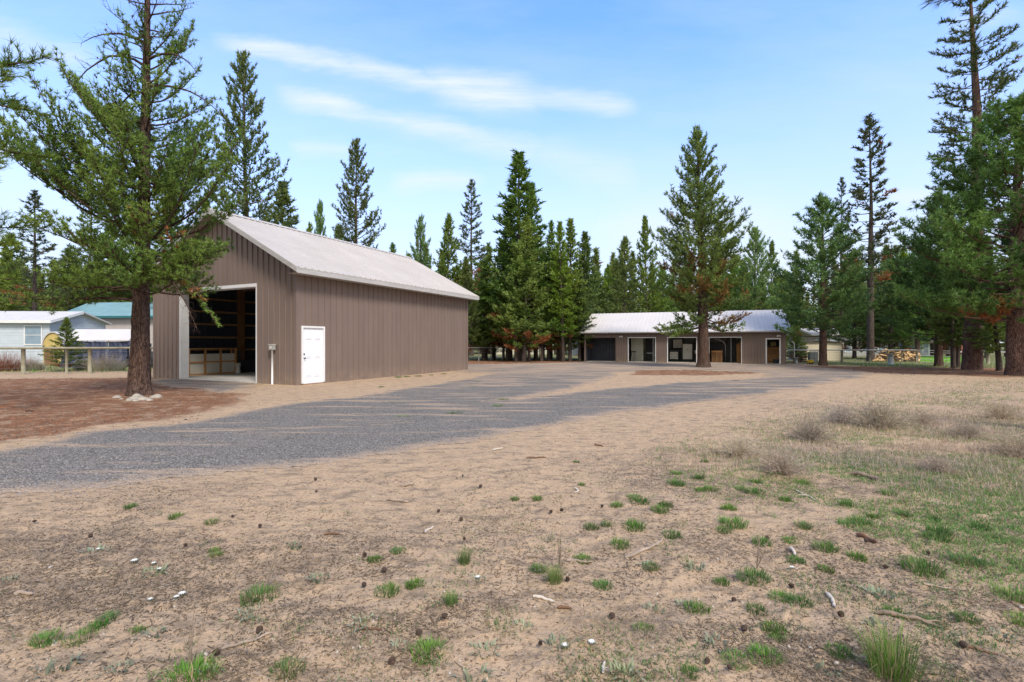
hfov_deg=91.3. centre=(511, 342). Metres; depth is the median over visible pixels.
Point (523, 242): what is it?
pine tree
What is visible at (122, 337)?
tarp shelter
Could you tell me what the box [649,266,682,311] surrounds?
pine tree
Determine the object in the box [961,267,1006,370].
pine tree
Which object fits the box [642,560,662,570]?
grass tuft
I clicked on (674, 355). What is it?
base cabinet
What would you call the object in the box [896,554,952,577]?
grass tuft
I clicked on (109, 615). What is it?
grass tuft
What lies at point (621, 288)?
pine tree
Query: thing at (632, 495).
grass tuft
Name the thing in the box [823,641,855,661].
grass tuft
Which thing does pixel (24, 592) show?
dead branch
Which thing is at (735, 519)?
grass tuft
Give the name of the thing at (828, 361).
pasture grass
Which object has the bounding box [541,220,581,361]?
pine tree
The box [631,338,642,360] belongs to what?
cream screen
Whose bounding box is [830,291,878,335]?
pine tree
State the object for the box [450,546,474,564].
grass tuft
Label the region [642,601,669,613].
silver plant
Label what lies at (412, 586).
grass tuft
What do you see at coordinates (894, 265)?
pine tree
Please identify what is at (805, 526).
grass tuft
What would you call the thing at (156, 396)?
stone
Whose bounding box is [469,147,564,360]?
pine tree
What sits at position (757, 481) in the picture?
grass tuft
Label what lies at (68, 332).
pine tree
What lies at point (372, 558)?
grass tuft
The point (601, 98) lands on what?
sky
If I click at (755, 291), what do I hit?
pine tree
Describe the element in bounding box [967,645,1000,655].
dead branch
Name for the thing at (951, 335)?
pine tree
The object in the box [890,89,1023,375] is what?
pine tree
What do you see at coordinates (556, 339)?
pine tree
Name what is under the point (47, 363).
door
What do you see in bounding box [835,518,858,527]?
grass tuft
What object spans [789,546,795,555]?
dead branch
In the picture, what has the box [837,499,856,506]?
grass tuft
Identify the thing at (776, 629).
grass tuft
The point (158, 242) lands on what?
pine tree
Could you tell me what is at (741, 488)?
grass tuft
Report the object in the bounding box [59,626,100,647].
grass tuft
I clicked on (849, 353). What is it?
grey house
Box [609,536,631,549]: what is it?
grass tuft
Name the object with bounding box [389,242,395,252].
pine tree
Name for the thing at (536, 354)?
pine tree
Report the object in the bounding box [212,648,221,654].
pine cone
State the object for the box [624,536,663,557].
dead branch
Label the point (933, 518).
grass tuft
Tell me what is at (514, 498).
grass tuft
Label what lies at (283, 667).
grass tuft
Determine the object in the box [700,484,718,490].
grass tuft
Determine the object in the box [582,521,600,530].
grass tuft
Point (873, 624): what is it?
silver plant
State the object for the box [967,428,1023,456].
dry bush
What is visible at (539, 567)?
silver plant
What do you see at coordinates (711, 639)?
silver plant
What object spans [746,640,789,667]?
grass tuft
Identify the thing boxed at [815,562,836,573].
grass tuft
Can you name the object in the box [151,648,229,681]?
grass tuft
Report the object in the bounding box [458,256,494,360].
pine tree
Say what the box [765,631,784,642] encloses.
grass tuft
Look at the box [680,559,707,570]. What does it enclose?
silver plant
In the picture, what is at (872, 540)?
dead branch
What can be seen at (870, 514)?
grass tuft
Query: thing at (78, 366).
shrub
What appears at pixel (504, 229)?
pine tree
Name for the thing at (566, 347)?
pine tree
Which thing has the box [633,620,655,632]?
grass tuft
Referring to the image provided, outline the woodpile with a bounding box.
[875,348,920,361]
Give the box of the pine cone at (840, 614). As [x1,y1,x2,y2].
[837,610,843,616]
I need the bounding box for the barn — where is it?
[151,208,478,384]
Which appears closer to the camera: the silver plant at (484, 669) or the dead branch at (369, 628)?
the silver plant at (484, 669)
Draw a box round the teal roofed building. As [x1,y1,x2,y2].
[69,302,152,350]
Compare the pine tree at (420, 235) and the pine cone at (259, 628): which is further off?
the pine tree at (420, 235)
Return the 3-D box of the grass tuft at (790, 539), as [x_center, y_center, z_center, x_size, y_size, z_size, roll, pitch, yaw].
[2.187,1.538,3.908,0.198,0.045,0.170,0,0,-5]
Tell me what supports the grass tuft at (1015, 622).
on the ground at (626, 427)
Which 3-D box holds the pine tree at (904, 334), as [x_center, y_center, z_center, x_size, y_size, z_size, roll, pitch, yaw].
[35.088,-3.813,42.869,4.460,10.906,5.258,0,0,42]
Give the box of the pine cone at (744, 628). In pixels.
[741,625,747,630]
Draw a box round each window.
[24,325,41,344]
[923,343,928,353]
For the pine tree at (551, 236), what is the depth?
46.64 m
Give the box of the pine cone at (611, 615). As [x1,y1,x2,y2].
[609,612,614,618]
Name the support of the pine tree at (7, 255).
on the ground at (626, 427)
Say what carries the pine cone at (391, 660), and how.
on the ground at (626, 427)
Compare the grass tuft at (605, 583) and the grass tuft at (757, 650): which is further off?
the grass tuft at (605, 583)
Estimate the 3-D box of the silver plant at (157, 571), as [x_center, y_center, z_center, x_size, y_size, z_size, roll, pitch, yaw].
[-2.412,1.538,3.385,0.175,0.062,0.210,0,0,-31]
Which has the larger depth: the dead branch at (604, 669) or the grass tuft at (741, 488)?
the grass tuft at (741, 488)
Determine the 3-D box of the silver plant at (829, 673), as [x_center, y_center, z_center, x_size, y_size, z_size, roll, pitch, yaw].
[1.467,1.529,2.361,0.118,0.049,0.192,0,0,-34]
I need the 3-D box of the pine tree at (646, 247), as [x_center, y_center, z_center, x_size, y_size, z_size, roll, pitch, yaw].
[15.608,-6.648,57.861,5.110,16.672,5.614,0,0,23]
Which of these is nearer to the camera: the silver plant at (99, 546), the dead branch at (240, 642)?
the dead branch at (240, 642)
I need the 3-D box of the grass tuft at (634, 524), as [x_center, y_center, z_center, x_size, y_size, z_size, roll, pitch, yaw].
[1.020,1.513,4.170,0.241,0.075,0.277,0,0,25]
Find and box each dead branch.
[14,590,33,595]
[222,630,271,649]
[324,532,338,534]
[356,627,381,630]
[384,499,408,501]
[533,595,554,601]
[557,605,571,608]
[566,558,591,562]
[601,661,608,673]
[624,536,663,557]
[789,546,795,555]
[825,591,835,606]
[849,471,878,479]
[856,532,877,542]
[876,609,943,627]
[923,582,961,590]
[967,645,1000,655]
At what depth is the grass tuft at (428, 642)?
2.51 m
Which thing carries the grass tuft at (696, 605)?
on the ground at (626, 427)
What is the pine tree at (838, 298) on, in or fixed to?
on the ground at (626, 427)
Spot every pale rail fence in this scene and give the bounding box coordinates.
[787,349,916,362]
[960,351,1004,363]
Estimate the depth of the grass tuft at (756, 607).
2.89 m
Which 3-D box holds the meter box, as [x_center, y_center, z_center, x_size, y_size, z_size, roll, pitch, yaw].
[-8.913,0.812,18.595,0.250,1.515,0.155,0,0,26]
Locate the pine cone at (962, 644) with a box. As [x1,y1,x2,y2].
[959,640,967,647]
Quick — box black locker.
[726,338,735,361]
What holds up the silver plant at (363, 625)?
on the ground at (626, 427)
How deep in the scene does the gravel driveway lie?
9.97 m
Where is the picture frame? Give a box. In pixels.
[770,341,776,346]
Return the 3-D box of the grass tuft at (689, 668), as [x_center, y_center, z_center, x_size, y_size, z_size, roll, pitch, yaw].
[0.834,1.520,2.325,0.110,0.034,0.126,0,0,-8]
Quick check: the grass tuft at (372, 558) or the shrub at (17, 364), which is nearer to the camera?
the grass tuft at (372, 558)
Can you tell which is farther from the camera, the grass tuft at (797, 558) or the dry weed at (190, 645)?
the grass tuft at (797, 558)
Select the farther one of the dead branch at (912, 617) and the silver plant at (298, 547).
the silver plant at (298, 547)
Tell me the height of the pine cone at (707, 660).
0.026 m
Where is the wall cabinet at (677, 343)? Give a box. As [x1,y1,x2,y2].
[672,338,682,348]
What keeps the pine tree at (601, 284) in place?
on the ground at (626, 427)
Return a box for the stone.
[149,394,161,397]
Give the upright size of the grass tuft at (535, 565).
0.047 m
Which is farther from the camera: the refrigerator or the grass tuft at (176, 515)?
the refrigerator
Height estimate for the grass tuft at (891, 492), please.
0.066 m
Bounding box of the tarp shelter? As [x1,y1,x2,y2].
[60,329,150,366]
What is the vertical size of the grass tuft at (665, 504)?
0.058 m
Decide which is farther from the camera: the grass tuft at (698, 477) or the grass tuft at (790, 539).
the grass tuft at (698, 477)
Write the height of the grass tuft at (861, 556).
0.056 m
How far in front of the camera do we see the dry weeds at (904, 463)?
7.26 m
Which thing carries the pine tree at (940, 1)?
on the ground at (626, 427)
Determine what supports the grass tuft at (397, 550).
on the ground at (626, 427)
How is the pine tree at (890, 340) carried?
on the ground at (626, 427)
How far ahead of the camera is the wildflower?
2.54 m
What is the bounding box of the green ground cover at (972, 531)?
[640,376,1023,592]
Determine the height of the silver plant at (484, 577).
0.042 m
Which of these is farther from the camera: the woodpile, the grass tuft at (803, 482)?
the woodpile
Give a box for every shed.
[41,332,92,365]
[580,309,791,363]
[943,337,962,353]
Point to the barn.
(316, 308)
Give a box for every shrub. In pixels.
[0,349,42,371]
[14,357,50,370]
[68,354,96,369]
[77,350,128,371]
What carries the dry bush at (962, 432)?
on the ground at (626, 427)
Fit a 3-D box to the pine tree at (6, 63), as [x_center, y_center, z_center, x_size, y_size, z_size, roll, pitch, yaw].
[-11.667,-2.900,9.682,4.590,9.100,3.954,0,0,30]
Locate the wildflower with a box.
[588,638,595,645]
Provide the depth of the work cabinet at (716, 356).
38.40 m
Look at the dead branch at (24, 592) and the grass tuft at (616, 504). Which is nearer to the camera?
the dead branch at (24, 592)
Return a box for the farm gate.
[917,350,955,362]
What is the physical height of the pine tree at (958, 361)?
7.546 m
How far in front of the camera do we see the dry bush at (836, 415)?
9.57 m
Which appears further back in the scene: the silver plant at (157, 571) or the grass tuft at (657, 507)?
the grass tuft at (657, 507)
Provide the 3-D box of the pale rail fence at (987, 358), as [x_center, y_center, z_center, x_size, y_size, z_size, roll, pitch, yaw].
[35.186,1.047,36.098,5.603,1.005,0.276,0,0,10]
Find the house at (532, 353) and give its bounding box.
[497,348,553,354]
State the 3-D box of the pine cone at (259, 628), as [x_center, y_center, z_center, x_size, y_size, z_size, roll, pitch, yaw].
[-1.354,1.536,2.685,0.035,0.035,0.042,0,0,-33]
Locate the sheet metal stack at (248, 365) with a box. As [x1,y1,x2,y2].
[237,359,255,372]
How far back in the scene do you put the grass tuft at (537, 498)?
4.95 m
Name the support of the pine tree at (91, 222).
on the ground at (626, 427)
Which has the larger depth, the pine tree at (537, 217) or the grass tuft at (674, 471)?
the pine tree at (537, 217)
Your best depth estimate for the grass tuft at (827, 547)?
3.76 m
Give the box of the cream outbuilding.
[786,340,844,360]
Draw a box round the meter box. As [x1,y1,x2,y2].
[268,344,275,383]
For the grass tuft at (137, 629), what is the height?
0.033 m
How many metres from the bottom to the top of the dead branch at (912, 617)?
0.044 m
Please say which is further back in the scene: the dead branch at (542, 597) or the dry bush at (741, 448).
the dry bush at (741, 448)
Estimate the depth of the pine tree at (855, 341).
49.64 m
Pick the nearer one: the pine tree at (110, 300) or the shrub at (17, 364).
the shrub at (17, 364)
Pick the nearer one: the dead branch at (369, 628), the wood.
the dead branch at (369, 628)
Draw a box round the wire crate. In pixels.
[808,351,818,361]
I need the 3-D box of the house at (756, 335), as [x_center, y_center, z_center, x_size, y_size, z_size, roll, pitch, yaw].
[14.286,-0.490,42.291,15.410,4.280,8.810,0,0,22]
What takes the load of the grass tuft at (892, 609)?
on the ground at (626, 427)
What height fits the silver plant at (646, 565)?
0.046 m
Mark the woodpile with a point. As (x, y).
(883, 354)
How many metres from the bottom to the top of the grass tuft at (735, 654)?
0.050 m
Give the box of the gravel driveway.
[0,362,869,493]
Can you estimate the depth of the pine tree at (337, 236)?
46.02 m
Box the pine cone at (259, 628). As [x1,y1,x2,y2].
[256,625,262,632]
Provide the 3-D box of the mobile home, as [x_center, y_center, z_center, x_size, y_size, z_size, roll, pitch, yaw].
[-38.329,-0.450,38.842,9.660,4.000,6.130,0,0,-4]
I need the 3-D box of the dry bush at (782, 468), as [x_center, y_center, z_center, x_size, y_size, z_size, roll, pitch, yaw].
[3.129,1.373,5.879,0.932,0.433,0.966,0,0,17]
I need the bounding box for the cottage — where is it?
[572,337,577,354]
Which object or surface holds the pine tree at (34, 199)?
on the ground at (626, 427)
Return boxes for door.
[44,349,56,364]
[301,326,324,384]
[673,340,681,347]
[737,342,740,361]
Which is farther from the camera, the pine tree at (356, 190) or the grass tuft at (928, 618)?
the pine tree at (356, 190)
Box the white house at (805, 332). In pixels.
[786,328,843,356]
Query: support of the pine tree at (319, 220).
on the ground at (626, 427)
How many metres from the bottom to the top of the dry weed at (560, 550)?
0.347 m
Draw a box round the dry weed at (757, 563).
[754,527,773,568]
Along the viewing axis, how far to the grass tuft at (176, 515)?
4.41 m
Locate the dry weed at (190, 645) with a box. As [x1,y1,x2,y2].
[172,610,208,664]
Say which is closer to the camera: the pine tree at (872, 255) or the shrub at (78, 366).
the shrub at (78, 366)
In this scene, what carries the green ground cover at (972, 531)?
on the ground at (626, 427)
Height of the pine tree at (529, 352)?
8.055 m
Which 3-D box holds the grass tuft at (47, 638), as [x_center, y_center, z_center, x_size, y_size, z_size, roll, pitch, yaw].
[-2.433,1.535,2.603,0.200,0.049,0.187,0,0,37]
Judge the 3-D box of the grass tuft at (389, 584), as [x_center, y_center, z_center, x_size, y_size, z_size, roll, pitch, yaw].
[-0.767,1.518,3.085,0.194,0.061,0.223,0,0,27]
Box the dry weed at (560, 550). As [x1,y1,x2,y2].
[554,522,566,566]
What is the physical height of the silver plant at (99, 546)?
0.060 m
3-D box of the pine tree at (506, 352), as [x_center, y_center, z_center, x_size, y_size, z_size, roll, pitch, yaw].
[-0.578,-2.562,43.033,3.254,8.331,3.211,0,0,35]
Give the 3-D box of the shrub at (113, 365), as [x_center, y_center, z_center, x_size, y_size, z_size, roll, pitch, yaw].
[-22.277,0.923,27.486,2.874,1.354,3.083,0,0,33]
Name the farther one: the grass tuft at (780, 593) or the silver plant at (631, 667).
the grass tuft at (780, 593)
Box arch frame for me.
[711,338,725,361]
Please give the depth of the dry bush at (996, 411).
10.14 m
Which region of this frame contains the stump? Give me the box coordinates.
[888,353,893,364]
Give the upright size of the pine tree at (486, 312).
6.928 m
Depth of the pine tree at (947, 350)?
54.94 m
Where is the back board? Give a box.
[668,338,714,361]
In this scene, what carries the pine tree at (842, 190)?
on the ground at (626, 427)
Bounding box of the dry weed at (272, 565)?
[265,527,293,588]
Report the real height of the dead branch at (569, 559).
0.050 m
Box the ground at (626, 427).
[0,343,1023,681]
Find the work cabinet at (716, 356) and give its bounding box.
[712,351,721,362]
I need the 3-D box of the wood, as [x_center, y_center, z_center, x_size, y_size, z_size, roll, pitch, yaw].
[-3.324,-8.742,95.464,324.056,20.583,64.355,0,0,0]
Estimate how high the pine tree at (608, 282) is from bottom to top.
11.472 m
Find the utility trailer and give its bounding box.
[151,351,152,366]
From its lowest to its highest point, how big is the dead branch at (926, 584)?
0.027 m
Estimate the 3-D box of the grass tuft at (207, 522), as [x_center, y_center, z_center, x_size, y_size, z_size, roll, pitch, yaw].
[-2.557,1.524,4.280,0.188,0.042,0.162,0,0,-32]
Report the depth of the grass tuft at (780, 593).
3.07 m
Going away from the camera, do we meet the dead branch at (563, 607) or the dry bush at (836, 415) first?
the dead branch at (563, 607)
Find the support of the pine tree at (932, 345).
on the ground at (626, 427)
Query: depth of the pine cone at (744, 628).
2.67 m
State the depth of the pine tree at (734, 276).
57.72 m
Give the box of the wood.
[0,242,1007,353]
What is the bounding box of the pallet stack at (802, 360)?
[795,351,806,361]
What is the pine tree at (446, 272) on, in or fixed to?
on the ground at (626, 427)
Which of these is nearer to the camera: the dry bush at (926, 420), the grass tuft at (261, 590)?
the grass tuft at (261, 590)
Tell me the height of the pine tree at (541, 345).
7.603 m
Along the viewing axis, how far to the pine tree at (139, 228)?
14.09 m
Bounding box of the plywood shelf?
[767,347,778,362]
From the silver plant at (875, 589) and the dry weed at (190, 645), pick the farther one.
the silver plant at (875, 589)
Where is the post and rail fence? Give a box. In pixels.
[0,347,152,374]
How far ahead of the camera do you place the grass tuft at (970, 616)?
2.79 m
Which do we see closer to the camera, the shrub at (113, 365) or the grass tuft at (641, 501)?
the grass tuft at (641, 501)
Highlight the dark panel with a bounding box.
[232,349,240,359]
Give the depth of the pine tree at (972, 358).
28.82 m
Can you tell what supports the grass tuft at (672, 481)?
on the ground at (626, 427)
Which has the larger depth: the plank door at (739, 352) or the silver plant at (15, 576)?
the plank door at (739, 352)
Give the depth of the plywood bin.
23.77 m
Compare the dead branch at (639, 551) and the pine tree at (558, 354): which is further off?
the pine tree at (558, 354)
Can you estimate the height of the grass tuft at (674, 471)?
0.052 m
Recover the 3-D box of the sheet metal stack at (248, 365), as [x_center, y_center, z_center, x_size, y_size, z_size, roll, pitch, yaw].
[-13.409,1.189,26.030,0.500,0.622,2.095,0,0,26]
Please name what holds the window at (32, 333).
in the mobile home
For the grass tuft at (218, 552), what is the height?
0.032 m
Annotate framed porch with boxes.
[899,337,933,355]
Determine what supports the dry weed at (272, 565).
on the ground at (626, 427)
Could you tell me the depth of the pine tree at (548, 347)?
42.64 m
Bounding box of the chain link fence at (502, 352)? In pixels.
[468,347,577,360]
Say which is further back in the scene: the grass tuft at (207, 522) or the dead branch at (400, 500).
the dead branch at (400, 500)
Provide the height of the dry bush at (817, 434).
0.474 m
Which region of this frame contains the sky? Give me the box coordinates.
[0,0,1023,342]
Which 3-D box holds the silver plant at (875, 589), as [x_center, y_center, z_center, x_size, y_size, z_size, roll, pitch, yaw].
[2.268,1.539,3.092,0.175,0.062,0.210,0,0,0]
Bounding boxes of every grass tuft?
[22,626,64,647]
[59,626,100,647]
[82,617,110,632]
[96,608,120,623]
[122,502,139,509]
[127,625,147,635]
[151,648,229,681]
[168,511,184,519]
[203,518,219,525]
[208,550,223,557]
[209,547,221,551]
[238,581,283,606]
[266,654,308,681]
[366,552,383,563]
[372,580,401,598]
[389,545,405,554]
[401,576,427,589]
[406,633,448,666]
[440,588,459,606]
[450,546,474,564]
[510,496,519,500]
[528,562,546,573]
[532,495,543,501]
[536,560,574,584]
[570,551,592,563]
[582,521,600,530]
[591,578,612,590]
[598,520,615,527]
[609,500,624,507]
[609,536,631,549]
[621,517,647,531]
[625,492,642,499]
[630,496,651,505]
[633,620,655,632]
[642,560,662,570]
[649,503,669,513]
[656,500,672,507]
[661,528,683,538]
[666,477,686,486]
[669,470,681,474]
[680,662,702,679]
[683,597,712,614]
[691,473,704,479]
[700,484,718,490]
[712,575,730,586]
[715,525,732,533]
[716,514,750,529]
[719,502,737,510]
[720,647,760,671]
[732,566,775,586]
[733,485,745,490]
[743,600,770,616]
[744,485,766,495]
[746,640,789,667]
[750,478,762,483]
[751,535,775,546]
[754,618,788,634]
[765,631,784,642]
[766,589,794,603]
[778,495,791,501]
[780,534,800,544]
[781,592,816,608]
[786,553,808,563]
[792,519,813,529]
[795,479,810,484]
[809,539,840,553]
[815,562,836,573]
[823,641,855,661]
[830,610,958,681]
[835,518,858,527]
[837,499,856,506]
[842,513,875,527]
[843,550,869,562]
[864,511,881,518]
[877,488,896,495]
[880,603,907,618]
[895,510,914,517]
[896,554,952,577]
[918,612,948,628]
[919,530,953,542]
[923,523,953,535]
[924,514,940,521]
[943,550,987,567]
[951,608,986,625]
[969,520,991,531]
[981,532,1009,540]
[988,581,1023,604]
[1001,609,1023,626]
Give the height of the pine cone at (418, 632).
0.034 m
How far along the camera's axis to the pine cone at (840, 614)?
2.80 m
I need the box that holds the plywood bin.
[189,348,236,375]
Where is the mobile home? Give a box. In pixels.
[0,311,111,363]
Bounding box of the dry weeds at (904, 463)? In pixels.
[654,375,1023,513]
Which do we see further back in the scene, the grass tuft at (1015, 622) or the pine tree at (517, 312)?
the pine tree at (517, 312)
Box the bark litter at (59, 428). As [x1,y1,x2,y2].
[0,365,1016,439]
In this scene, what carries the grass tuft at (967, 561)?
on the ground at (626, 427)
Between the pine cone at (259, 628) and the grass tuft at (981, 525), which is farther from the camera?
the grass tuft at (981, 525)
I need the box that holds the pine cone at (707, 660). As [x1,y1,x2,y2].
[704,657,709,663]
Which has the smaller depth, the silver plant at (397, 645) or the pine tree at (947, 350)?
the silver plant at (397, 645)
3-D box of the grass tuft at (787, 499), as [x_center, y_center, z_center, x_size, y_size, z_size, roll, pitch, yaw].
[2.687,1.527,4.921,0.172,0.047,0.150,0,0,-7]
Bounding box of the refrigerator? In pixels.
[682,343,692,361]
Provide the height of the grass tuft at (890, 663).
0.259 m
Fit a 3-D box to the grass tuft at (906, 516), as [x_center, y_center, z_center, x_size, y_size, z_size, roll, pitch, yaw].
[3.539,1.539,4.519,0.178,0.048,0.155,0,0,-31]
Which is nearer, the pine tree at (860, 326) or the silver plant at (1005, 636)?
the silver plant at (1005, 636)
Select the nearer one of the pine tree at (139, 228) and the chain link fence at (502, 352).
the pine tree at (139, 228)
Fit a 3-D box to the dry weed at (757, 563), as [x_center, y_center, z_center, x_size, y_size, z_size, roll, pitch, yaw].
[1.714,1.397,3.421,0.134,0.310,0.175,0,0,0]
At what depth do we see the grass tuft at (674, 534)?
3.99 m
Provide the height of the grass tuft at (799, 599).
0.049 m
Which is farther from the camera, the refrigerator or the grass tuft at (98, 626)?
the refrigerator
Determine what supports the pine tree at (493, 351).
on the ground at (626, 427)
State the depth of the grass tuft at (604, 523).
4.26 m
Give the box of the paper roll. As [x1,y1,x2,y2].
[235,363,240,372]
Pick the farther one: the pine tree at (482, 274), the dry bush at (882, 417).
the pine tree at (482, 274)
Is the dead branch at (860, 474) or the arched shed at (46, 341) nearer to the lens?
the dead branch at (860, 474)
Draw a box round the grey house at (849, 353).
[844,336,887,355]
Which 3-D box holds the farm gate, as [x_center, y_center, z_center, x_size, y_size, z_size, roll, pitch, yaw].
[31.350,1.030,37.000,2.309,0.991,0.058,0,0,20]
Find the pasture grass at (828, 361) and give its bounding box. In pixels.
[3,356,1004,372]
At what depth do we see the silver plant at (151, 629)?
2.68 m
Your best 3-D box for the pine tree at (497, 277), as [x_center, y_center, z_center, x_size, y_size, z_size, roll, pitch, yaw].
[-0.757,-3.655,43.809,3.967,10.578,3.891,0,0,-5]
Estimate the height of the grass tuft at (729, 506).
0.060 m
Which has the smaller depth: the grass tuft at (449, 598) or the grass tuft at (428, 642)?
the grass tuft at (428, 642)
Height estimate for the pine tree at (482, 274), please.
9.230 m
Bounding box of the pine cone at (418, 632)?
[416,629,421,636]
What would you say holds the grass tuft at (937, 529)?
on the ground at (626, 427)
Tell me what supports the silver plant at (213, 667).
on the ground at (626, 427)
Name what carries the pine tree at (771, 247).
on the ground at (626, 427)
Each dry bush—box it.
[710,431,773,457]
[736,445,821,480]
[775,414,839,441]
[812,404,866,423]
[841,396,923,428]
[900,408,947,424]
[913,453,971,474]
[939,416,1002,438]
[964,401,1023,420]
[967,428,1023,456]
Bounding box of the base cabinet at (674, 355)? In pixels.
[669,351,679,361]
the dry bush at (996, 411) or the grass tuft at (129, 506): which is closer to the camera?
the grass tuft at (129, 506)
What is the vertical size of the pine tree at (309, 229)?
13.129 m
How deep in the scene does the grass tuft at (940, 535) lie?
3.94 m
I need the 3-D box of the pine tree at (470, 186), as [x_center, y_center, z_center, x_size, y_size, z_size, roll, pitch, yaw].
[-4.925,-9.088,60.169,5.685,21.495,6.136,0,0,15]
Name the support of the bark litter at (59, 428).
on the ground at (626, 427)
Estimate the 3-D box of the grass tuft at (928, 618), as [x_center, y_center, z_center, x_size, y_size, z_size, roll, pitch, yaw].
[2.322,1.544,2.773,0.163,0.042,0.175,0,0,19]
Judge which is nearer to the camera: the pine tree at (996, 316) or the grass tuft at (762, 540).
the grass tuft at (762, 540)
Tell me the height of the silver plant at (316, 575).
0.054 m
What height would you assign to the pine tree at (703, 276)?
15.525 m
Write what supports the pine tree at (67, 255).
on the ground at (626, 427)
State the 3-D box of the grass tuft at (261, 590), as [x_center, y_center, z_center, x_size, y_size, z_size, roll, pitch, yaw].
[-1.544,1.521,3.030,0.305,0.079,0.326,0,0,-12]
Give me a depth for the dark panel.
25.33 m
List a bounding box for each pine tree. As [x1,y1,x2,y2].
[0,0,249,396]
[0,34,64,291]
[0,189,71,310]
[0,233,66,310]
[16,247,100,310]
[37,317,87,371]
[60,195,115,283]
[74,230,131,301]
[128,187,184,303]
[202,49,299,227]
[270,180,301,228]
[306,221,312,232]
[313,199,330,236]
[331,137,397,252]
[334,224,343,239]
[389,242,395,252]
[406,213,432,267]
[431,212,468,319]
[451,179,490,355]
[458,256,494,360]
[468,287,513,358]
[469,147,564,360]
[469,260,497,359]
[469,282,499,359]
[485,247,514,359]
[487,214,559,361]
[491,251,514,359]
[493,254,532,361]
[494,266,514,360]
[495,195,516,351]
[514,271,544,361]
[527,181,556,359]
[529,247,567,360]
[529,258,550,360]
[530,272,559,360]
[535,265,560,360]
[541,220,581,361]
[544,219,557,358]
[549,266,568,360]
[550,270,584,359]
[552,218,588,360]
[564,283,597,360]
[568,231,605,359]
[586,270,613,314]
[590,235,650,313]
[600,264,626,310]
[626,214,669,312]
[644,124,756,366]
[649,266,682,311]
[710,254,757,310]
[728,226,787,310]
[756,239,789,315]
[764,190,891,365]
[786,326,810,359]
[818,265,887,357]
[825,176,862,315]
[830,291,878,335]
[831,112,905,361]
[844,282,931,351]
[874,190,998,365]
[874,244,912,345]
[880,249,925,347]
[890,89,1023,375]
[891,250,935,358]
[919,0,961,11]
[920,268,934,354]
[922,0,1023,369]
[923,287,961,355]
[924,249,965,367]
[929,250,985,367]
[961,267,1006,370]
[983,238,1005,357]
[995,235,1008,356]
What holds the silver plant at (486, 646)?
on the ground at (626, 427)
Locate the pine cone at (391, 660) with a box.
[388,656,395,664]
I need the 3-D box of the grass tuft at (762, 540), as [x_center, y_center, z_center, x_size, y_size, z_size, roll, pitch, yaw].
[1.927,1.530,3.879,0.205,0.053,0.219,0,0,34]
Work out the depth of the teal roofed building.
47.23 m
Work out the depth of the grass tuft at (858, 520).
4.31 m
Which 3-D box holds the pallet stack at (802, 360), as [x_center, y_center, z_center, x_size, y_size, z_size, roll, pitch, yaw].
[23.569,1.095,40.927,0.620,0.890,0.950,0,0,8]
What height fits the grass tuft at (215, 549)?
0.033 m
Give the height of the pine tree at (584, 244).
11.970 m
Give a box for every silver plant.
[0,573,19,582]
[18,651,88,680]
[77,542,110,553]
[95,655,139,677]
[130,626,167,640]
[139,561,168,578]
[194,662,225,675]
[233,604,260,624]
[283,540,304,549]
[303,570,330,583]
[347,611,372,632]
[389,637,408,652]
[451,662,496,681]
[469,639,499,658]
[470,573,485,582]
[513,617,537,631]
[531,561,546,572]
[543,631,574,657]
[607,657,646,681]
[638,560,656,570]
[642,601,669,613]
[674,598,691,608]
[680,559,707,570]
[700,631,731,653]
[803,658,843,676]
[860,583,896,600]
[861,615,887,626]
[985,625,1021,644]
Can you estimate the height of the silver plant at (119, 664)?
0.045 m
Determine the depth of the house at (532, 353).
65.76 m
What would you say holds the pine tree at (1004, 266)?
on the ground at (626, 427)

